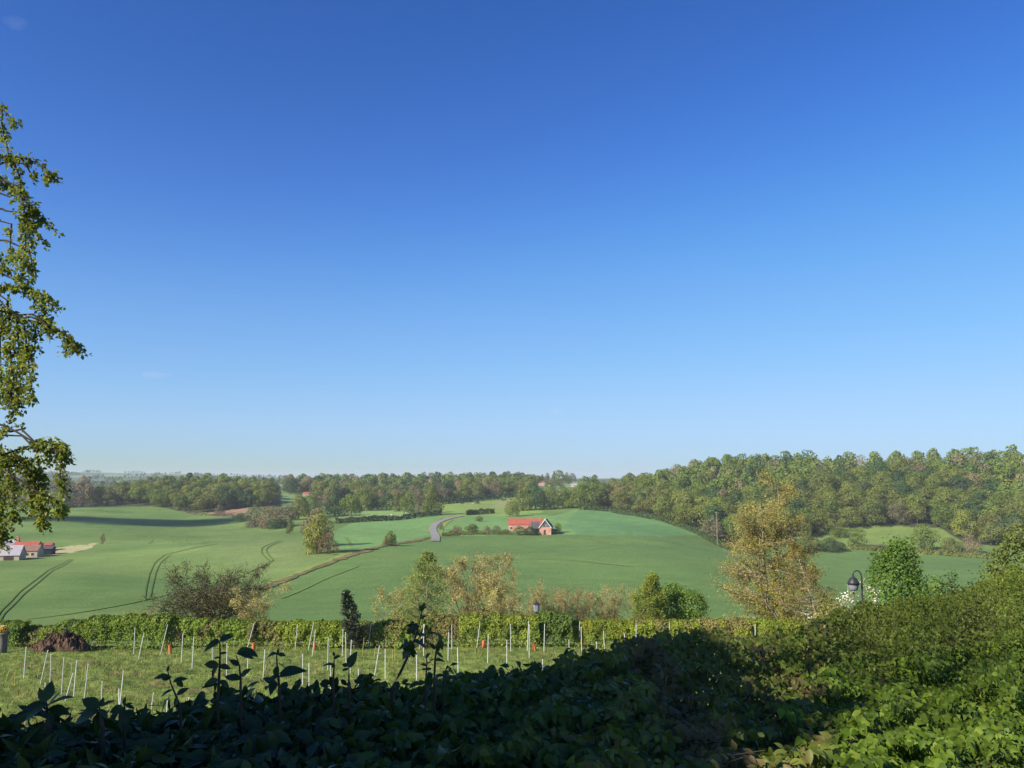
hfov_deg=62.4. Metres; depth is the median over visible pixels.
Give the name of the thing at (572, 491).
tree
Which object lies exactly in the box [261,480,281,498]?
woodland tree
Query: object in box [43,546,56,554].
farm shed
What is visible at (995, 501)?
woodland tree
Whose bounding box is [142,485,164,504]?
woodland tree
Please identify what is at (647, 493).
woodland tree
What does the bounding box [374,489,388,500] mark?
woodland tree
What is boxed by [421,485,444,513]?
tree
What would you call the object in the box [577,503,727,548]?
hedgerow
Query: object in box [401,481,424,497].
woodland tree
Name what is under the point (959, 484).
woodland tree
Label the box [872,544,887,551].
bush
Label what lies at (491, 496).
hedgerow
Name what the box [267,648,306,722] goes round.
leafy shoot
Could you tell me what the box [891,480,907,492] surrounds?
woodland tree
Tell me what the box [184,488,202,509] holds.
woodland tree
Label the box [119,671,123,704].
stake
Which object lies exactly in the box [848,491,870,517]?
woodland tree
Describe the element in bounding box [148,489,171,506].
woodland tree
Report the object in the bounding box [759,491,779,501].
woodland tree
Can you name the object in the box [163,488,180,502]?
woodland tree
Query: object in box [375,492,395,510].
tree
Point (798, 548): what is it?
larch
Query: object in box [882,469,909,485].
woodland tree
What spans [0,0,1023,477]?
sky
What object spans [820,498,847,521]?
woodland tree
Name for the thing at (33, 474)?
overhanging birch
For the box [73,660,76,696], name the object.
stake
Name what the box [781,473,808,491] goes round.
woodland tree
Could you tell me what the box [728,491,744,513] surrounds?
woodland tree
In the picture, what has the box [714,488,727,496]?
woodland tree
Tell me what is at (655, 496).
woodland tree
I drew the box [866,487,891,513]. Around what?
woodland tree
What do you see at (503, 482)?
woodland tree
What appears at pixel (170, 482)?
woodland tree
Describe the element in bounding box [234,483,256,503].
woodland tree
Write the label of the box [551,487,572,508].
tree
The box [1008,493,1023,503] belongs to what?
woodland tree
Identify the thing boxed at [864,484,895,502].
woodland tree
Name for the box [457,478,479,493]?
woodland tree
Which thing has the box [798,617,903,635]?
hedge
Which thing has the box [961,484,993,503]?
woodland tree
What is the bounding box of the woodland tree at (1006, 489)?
[990,484,1014,502]
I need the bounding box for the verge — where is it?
[272,518,452,581]
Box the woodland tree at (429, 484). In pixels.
[419,482,434,500]
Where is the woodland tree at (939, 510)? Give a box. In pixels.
[929,502,957,528]
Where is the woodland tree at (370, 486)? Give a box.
[362,483,376,495]
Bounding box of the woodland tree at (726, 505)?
[719,501,737,529]
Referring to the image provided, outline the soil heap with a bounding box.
[28,629,94,652]
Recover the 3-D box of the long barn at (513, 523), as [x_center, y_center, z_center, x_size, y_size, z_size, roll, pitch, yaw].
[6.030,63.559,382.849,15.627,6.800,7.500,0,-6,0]
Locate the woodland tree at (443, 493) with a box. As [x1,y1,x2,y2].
[435,486,450,500]
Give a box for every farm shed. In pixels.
[43,542,54,545]
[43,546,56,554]
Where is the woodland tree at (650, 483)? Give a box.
[634,479,655,490]
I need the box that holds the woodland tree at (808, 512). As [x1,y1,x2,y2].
[794,506,819,530]
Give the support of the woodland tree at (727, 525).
on the ground at (90, 575)
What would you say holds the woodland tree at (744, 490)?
on the ground at (90, 575)
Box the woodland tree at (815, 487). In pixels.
[802,481,821,497]
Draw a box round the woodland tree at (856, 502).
[833,493,874,518]
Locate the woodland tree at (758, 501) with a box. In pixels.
[735,499,770,520]
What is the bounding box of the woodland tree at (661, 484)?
[654,480,672,490]
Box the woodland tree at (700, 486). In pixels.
[686,483,708,496]
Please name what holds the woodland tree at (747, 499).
on the ground at (90, 575)
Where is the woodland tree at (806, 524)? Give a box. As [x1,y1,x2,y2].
[792,513,812,536]
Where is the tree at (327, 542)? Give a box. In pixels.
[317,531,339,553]
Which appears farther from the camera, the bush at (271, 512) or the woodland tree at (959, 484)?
the woodland tree at (959, 484)
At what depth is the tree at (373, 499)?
564.98 m
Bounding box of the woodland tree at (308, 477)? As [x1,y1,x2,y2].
[297,475,312,491]
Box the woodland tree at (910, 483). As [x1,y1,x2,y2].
[906,476,926,490]
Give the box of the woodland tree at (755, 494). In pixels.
[739,486,767,503]
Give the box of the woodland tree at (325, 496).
[322,489,336,503]
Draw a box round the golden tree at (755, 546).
[704,464,829,633]
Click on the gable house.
(545, 527)
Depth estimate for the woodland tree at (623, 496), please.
514.97 m
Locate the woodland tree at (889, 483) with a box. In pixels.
[880,477,898,489]
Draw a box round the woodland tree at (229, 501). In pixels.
[217,492,235,508]
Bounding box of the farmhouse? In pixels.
[24,545,44,556]
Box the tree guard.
[168,644,171,653]
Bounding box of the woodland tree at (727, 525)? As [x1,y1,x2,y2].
[721,513,756,537]
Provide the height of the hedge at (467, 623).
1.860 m
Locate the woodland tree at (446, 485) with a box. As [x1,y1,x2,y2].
[441,479,456,499]
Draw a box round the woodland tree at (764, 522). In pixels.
[755,511,780,534]
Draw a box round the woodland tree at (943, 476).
[925,471,956,489]
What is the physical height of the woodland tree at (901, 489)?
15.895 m
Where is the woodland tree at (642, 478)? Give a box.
[633,475,648,488]
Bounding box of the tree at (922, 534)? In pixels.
[909,523,940,551]
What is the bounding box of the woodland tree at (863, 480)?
[852,478,877,489]
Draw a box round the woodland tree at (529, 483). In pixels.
[524,480,537,496]
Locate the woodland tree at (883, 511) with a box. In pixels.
[860,494,888,521]
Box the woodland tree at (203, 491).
[199,488,213,504]
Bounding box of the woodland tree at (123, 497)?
[113,485,130,504]
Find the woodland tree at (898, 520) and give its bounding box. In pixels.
[883,501,914,523]
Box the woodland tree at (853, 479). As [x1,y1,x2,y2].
[837,471,856,486]
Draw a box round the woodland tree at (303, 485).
[299,481,308,493]
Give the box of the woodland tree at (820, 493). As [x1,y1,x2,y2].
[812,487,831,514]
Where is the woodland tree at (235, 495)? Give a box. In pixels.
[228,486,245,507]
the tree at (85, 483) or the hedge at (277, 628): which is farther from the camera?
the tree at (85, 483)
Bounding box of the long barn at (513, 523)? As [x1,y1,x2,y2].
[508,517,542,530]
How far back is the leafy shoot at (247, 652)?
3.02 m
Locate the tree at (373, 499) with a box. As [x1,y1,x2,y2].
[360,492,384,510]
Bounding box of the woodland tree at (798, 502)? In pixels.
[787,499,806,516]
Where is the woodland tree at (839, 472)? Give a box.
[831,466,852,485]
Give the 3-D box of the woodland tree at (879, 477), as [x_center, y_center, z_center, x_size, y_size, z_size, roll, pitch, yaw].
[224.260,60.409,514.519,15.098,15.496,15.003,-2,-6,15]
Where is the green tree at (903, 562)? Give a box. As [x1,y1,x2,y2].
[839,534,947,695]
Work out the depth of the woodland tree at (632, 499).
506.98 m
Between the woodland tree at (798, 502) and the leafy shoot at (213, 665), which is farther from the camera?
the woodland tree at (798, 502)
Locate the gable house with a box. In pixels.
[539,519,552,534]
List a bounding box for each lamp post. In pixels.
[533,600,539,643]
[847,570,864,629]
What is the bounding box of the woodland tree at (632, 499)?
[630,492,647,511]
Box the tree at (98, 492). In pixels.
[87,486,109,505]
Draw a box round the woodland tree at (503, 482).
[496,478,510,495]
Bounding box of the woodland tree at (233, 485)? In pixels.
[226,482,244,490]
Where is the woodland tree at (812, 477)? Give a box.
[806,468,833,486]
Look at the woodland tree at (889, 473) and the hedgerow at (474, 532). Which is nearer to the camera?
the hedgerow at (474, 532)
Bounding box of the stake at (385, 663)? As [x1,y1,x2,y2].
[385,649,385,678]
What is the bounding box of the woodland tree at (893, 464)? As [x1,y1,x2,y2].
[888,457,916,479]
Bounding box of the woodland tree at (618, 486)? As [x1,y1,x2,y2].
[607,482,627,503]
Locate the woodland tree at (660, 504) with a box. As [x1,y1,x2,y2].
[652,494,673,517]
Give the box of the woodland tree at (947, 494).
[928,489,960,513]
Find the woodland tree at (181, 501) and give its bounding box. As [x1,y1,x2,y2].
[172,494,185,510]
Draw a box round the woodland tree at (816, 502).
[805,497,826,516]
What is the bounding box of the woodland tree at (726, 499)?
[710,495,732,512]
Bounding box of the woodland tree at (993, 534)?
[978,523,1003,544]
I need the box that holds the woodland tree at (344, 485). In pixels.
[341,482,353,491]
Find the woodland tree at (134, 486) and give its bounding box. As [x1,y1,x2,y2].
[121,484,143,502]
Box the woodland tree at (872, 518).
[856,501,885,525]
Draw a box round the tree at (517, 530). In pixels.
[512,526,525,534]
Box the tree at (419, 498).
[413,488,425,512]
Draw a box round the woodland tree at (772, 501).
[765,497,780,505]
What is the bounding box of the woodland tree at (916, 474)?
[902,471,927,484]
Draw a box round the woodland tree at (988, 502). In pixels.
[977,499,1002,521]
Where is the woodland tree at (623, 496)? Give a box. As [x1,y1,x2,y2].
[610,491,631,509]
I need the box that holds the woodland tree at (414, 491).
[404,485,423,502]
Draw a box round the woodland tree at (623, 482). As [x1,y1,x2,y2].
[612,479,626,488]
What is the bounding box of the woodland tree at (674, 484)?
[664,478,684,489]
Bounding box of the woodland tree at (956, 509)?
[940,501,978,527]
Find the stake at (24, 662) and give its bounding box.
[23,647,26,678]
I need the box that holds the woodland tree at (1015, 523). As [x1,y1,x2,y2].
[1002,521,1023,541]
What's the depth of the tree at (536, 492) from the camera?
536.99 m
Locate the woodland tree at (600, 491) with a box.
[593,485,610,506]
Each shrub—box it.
[0,696,228,767]
[124,601,160,641]
[138,555,284,640]
[148,673,411,767]
[220,581,292,633]
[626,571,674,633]
[632,581,710,634]
[747,561,831,618]
[796,591,848,654]
[805,586,886,649]
[836,578,890,676]
[893,574,983,653]
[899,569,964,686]
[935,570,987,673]
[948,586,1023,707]
[950,567,1023,709]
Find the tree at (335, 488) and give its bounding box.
[323,481,341,504]
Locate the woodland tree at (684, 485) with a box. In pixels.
[675,479,698,493]
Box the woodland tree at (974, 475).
[961,472,983,487]
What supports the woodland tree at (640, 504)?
on the ground at (90, 575)
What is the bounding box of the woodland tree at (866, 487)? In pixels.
[855,481,873,497]
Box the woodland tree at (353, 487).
[348,482,364,493]
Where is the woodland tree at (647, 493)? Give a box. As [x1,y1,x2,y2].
[635,487,651,510]
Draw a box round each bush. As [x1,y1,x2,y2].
[214,505,224,514]
[231,513,249,521]
[243,504,266,527]
[255,505,280,528]
[266,518,287,529]
[273,506,299,526]
[384,530,396,545]
[452,525,461,531]
[464,524,480,533]
[492,526,501,531]
[555,523,561,531]
[827,526,848,538]
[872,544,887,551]
[958,532,983,553]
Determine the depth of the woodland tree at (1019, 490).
462.98 m
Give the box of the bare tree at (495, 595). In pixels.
[480,566,525,640]
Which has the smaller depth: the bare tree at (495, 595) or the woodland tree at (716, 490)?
the bare tree at (495, 595)
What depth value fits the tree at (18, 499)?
599.04 m
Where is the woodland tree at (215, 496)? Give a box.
[201,487,229,507]
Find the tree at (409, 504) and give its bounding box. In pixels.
[400,490,420,512]
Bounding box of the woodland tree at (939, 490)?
[931,486,953,502]
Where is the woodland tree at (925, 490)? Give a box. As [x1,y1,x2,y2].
[909,487,940,512]
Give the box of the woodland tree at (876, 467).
[866,459,889,478]
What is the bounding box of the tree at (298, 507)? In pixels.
[287,494,308,519]
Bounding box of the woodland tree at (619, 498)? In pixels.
[611,489,631,506]
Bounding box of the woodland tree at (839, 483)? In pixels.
[830,475,851,492]
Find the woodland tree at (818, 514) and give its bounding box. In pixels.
[809,508,840,534]
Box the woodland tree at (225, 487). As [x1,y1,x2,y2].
[212,484,230,504]
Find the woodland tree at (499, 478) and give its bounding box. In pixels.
[491,477,507,494]
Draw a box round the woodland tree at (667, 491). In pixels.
[653,489,673,504]
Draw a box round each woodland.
[0,470,597,492]
[135,444,1023,501]
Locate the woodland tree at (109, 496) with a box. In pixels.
[103,487,114,500]
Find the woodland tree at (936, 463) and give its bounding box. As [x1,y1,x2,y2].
[925,459,953,472]
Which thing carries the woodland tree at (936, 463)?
on the ground at (90, 575)
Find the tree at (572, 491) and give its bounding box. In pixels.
[564,489,578,507]
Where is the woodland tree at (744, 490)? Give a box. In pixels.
[737,485,761,499]
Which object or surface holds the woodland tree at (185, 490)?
on the ground at (90, 575)
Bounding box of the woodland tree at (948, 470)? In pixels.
[932,464,959,480]
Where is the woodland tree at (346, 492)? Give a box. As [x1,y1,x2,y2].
[340,487,353,497]
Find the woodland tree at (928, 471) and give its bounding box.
[918,466,938,485]
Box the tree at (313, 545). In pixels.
[303,513,328,554]
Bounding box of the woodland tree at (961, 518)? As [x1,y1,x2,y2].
[950,509,979,537]
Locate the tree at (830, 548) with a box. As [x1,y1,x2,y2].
[819,537,844,551]
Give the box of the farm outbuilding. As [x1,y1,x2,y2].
[13,535,42,545]
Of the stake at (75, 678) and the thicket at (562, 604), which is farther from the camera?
the thicket at (562, 604)
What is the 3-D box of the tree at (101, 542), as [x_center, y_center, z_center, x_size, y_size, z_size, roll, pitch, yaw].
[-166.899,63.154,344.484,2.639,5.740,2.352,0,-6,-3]
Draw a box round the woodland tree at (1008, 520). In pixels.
[989,512,1023,538]
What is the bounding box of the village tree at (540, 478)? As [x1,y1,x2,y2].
[532,475,544,482]
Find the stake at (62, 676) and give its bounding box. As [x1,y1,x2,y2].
[61,658,64,694]
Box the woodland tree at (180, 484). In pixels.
[169,481,187,493]
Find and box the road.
[429,515,464,540]
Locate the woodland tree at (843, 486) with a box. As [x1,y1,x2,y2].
[835,482,852,494]
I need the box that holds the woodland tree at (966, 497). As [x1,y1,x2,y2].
[951,494,982,510]
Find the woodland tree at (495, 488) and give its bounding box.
[489,479,504,495]
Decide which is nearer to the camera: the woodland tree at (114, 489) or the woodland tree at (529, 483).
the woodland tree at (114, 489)
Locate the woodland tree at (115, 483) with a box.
[107,482,128,501]
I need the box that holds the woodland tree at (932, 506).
[926,496,948,518]
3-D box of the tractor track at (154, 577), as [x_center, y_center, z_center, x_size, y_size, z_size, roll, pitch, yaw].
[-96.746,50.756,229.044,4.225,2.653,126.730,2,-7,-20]
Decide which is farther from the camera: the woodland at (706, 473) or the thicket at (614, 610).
the woodland at (706, 473)
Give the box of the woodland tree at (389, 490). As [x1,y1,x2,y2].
[386,483,400,502]
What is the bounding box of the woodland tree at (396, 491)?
[390,489,405,504]
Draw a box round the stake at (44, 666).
[40,650,47,682]
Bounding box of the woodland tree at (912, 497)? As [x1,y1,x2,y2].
[894,494,926,521]
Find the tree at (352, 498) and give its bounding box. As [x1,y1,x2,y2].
[339,494,362,516]
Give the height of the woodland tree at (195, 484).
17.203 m
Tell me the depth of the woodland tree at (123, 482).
661.06 m
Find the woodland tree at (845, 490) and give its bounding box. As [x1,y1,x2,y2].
[839,486,866,498]
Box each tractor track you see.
[0,559,71,619]
[144,554,169,596]
[245,540,280,573]
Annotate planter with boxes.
[0,625,9,652]
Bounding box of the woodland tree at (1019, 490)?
[1011,488,1023,502]
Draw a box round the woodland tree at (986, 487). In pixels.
[976,483,1000,496]
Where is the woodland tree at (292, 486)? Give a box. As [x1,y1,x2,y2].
[281,478,299,492]
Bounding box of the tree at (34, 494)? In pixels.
[22,481,51,506]
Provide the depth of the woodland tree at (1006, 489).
470.59 m
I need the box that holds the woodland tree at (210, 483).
[205,482,217,490]
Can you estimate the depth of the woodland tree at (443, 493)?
651.14 m
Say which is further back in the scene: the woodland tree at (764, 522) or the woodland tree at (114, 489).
the woodland tree at (114, 489)
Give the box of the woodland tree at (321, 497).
[310,482,323,499]
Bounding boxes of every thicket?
[504,578,545,640]
[530,584,576,641]
[554,585,619,634]
[580,583,635,640]
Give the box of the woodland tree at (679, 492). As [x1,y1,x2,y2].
[669,488,691,511]
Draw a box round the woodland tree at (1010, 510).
[999,508,1023,521]
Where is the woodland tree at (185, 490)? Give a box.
[169,484,196,507]
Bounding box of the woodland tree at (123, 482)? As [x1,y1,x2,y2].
[113,481,128,486]
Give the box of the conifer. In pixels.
[339,589,367,648]
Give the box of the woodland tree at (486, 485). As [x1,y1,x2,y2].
[480,482,493,496]
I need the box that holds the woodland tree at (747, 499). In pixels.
[732,498,757,513]
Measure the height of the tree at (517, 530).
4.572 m
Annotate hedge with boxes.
[0,619,31,646]
[11,624,55,647]
[51,619,90,646]
[81,612,175,649]
[158,616,259,648]
[246,619,298,646]
[283,619,352,648]
[343,616,423,648]
[418,614,465,647]
[455,612,540,648]
[521,610,573,647]
[530,612,842,767]
[562,617,636,647]
[628,618,701,642]
[693,617,752,641]
[740,616,808,637]
[769,563,1023,714]
[777,629,1023,767]
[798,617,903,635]
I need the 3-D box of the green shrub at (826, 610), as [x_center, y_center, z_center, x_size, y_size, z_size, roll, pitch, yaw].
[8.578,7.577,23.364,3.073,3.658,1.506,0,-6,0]
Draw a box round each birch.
[0,102,91,554]
[382,549,454,643]
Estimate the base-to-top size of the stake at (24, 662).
1.292 m
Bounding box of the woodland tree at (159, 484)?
[153,480,167,500]
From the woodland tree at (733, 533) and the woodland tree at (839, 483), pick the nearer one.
the woodland tree at (733, 533)
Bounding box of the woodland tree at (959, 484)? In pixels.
[947,475,974,495]
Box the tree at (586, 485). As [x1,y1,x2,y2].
[574,476,600,509]
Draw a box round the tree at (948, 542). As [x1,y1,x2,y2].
[940,537,962,553]
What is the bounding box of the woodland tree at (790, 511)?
[776,507,799,528]
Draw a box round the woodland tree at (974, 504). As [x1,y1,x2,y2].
[957,498,984,528]
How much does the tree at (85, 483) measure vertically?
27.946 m
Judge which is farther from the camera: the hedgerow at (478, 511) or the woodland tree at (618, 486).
the woodland tree at (618, 486)
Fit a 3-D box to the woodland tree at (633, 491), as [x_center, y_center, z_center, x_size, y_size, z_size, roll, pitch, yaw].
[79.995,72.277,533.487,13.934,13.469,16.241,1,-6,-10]
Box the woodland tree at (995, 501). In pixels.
[988,494,1011,519]
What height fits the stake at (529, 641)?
1.656 m
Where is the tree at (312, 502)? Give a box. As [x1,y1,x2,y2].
[299,495,323,516]
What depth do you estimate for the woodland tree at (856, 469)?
531.35 m
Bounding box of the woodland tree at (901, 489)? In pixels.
[897,484,919,509]
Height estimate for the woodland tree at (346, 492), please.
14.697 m
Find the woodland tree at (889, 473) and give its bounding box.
[874,470,894,485]
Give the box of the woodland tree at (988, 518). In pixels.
[977,512,1006,533]
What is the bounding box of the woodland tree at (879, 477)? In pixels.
[868,471,892,486]
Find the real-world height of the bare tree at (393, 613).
4.237 m
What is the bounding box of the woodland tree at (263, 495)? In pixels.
[253,488,273,505]
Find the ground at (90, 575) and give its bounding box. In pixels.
[0,463,1023,764]
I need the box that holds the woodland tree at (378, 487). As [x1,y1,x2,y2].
[369,485,384,501]
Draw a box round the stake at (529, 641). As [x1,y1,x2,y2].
[529,625,529,657]
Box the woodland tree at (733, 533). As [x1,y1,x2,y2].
[726,523,750,546]
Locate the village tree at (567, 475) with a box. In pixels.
[563,472,570,483]
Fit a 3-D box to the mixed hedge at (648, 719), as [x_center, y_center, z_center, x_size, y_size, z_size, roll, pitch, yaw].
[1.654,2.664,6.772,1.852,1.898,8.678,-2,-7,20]
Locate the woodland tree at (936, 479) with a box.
[922,476,947,491]
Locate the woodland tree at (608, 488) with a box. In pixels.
[598,483,613,498]
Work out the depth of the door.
286.62 m
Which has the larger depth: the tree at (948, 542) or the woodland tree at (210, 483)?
the woodland tree at (210, 483)
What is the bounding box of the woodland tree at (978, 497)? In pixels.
[969,491,991,507]
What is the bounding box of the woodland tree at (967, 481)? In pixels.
[960,477,976,491]
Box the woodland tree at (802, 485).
[789,479,811,496]
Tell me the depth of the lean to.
375.08 m
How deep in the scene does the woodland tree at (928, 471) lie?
518.93 m
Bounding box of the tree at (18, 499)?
[2,474,26,506]
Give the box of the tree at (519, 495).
[511,488,534,510]
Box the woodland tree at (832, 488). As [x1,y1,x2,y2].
[814,485,835,496]
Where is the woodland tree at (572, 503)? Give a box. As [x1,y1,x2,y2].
[570,491,588,505]
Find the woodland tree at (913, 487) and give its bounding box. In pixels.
[907,486,933,504]
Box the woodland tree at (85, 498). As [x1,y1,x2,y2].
[79,488,92,504]
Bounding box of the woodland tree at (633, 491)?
[629,488,641,501]
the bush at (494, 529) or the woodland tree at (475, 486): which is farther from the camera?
the woodland tree at (475, 486)
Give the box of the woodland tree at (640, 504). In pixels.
[631,495,650,511]
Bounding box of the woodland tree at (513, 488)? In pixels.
[504,481,517,493]
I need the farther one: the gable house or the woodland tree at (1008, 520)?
the woodland tree at (1008, 520)
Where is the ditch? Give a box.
[257,537,430,588]
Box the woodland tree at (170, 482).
[162,480,177,488]
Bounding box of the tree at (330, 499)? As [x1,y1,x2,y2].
[324,493,349,515]
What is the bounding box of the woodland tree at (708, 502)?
[691,499,730,528]
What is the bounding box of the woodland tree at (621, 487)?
[611,485,633,507]
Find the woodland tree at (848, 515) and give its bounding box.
[838,506,862,527]
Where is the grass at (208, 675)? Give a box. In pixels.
[0,644,781,728]
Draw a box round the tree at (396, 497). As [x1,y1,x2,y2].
[386,490,410,511]
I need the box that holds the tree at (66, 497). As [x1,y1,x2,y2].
[50,473,78,506]
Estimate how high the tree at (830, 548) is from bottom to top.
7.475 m
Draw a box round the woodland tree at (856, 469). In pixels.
[848,465,872,480]
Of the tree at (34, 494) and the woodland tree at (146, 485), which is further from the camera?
the woodland tree at (146, 485)
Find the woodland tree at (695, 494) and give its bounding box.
[687,492,702,504]
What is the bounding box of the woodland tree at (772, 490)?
[766,482,785,501]
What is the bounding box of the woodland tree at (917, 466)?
[908,460,927,471]
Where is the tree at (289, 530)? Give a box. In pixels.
[285,522,293,533]
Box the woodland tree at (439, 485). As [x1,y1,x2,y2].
[435,483,444,497]
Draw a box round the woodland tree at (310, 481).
[299,478,312,491]
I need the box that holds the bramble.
[344,649,611,767]
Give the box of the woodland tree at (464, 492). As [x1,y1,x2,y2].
[452,484,470,497]
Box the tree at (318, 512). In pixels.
[299,505,334,547]
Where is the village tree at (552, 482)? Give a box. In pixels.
[545,479,560,487]
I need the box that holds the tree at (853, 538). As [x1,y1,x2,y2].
[847,528,867,545]
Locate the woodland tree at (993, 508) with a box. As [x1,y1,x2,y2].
[975,504,1009,529]
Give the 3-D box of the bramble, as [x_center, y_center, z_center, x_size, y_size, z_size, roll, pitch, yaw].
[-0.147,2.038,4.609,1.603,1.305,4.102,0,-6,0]
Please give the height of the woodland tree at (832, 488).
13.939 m
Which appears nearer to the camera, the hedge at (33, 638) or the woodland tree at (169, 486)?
the hedge at (33, 638)
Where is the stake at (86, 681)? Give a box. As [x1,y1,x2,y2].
[84,664,88,697]
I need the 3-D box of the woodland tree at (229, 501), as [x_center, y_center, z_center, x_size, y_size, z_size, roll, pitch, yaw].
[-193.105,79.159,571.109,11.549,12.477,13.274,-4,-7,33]
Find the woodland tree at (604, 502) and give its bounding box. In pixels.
[594,492,612,505]
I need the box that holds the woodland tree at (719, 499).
[711,496,734,511]
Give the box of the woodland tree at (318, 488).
[309,481,329,502]
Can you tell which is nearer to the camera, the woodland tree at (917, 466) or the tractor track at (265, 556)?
the tractor track at (265, 556)
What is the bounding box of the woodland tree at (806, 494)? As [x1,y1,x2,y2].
[787,489,819,507]
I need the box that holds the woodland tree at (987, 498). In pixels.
[986,493,1005,506]
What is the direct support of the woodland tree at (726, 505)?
on the ground at (90, 575)
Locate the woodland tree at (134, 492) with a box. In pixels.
[126,487,150,504]
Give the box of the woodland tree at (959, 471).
[945,467,965,488]
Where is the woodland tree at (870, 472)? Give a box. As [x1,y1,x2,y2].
[852,469,881,487]
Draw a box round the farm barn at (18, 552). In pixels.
[0,545,26,560]
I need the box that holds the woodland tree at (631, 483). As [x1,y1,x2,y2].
[625,479,638,490]
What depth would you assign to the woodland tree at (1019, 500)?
438.38 m
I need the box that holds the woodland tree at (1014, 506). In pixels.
[999,503,1023,519]
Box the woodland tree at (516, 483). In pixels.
[511,480,523,492]
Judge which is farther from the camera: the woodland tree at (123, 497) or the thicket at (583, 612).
the woodland tree at (123, 497)
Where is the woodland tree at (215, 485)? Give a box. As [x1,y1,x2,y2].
[206,483,233,503]
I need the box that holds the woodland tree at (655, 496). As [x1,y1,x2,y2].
[644,489,669,514]
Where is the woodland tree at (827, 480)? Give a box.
[811,472,836,490]
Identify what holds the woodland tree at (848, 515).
on the ground at (90, 575)
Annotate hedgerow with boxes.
[182,510,245,518]
[335,510,441,523]
[441,530,511,536]
[443,492,522,503]
[466,508,494,514]
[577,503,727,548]
[802,543,993,558]
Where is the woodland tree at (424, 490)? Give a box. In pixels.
[422,486,432,497]
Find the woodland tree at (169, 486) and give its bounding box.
[158,485,174,503]
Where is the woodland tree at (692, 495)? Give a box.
[676,494,699,517]
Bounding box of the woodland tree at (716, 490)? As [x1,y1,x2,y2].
[700,486,724,499]
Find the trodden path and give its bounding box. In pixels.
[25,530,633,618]
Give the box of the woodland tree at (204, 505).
[192,494,213,511]
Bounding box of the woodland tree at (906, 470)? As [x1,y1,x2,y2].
[896,466,911,481]
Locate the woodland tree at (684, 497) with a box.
[672,492,696,520]
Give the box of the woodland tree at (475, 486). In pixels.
[467,482,485,495]
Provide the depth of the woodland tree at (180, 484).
615.46 m
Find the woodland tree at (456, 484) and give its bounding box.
[452,482,463,496]
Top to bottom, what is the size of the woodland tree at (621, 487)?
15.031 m
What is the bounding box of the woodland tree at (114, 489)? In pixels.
[106,485,120,501]
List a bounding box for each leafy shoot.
[22,681,74,740]
[75,697,113,760]
[109,696,135,757]
[154,665,188,734]
[203,633,233,728]
[225,647,257,734]
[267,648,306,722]
[323,652,340,714]
[342,651,356,724]
[390,602,426,710]
[421,653,431,727]
[428,631,443,730]
[435,662,457,713]
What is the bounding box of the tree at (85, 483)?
[69,475,95,506]
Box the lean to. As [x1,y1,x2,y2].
[531,521,538,531]
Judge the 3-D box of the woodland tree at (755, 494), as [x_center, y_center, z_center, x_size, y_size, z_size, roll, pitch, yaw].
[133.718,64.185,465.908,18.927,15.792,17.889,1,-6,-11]
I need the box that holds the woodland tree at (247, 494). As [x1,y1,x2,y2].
[238,489,258,506]
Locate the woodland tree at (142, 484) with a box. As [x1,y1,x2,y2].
[132,480,148,501]
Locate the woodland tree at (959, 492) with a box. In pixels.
[954,488,974,504]
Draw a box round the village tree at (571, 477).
[568,473,576,483]
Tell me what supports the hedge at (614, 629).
on the ground at (90, 575)
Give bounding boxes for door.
[3,556,12,559]
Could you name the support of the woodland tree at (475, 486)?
on the ground at (90, 575)
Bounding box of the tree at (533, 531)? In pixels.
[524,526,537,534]
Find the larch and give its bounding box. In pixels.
[769,539,847,619]
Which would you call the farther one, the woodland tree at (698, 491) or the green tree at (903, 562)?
the woodland tree at (698, 491)
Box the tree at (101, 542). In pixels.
[99,533,105,543]
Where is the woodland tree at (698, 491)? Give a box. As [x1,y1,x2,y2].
[692,488,705,500]
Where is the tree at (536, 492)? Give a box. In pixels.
[522,483,546,509]
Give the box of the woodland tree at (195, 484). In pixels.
[187,481,207,497]
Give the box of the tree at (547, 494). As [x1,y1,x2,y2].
[536,486,562,509]
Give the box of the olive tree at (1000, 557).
[969,521,1023,690]
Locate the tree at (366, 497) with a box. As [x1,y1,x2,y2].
[351,487,372,510]
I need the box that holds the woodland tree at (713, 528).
[699,515,725,537]
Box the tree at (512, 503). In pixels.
[503,500,519,516]
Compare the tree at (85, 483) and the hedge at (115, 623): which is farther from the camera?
the tree at (85, 483)
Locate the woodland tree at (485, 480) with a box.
[478,479,493,496]
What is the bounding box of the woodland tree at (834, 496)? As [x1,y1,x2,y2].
[821,491,849,511]
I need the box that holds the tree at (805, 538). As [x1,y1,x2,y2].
[797,535,820,549]
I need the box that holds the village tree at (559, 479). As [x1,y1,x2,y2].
[552,470,568,486]
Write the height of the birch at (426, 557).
5.503 m
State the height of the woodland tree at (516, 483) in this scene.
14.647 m
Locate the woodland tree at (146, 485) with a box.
[141,482,154,498]
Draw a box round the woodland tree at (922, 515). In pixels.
[908,504,926,523]
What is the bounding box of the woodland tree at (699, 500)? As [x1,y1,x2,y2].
[693,496,719,520]
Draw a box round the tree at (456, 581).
[433,548,520,640]
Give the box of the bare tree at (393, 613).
[369,578,422,639]
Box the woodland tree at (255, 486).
[248,484,266,504]
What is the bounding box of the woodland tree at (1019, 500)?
[1004,497,1023,509]
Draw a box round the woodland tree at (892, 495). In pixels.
[886,489,905,516]
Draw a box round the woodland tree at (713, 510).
[704,505,728,532]
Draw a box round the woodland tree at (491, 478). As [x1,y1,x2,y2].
[486,475,498,493]
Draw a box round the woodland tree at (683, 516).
[667,501,698,524]
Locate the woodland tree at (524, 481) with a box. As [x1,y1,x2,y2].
[516,476,536,492]
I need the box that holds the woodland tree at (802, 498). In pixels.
[797,496,816,516]

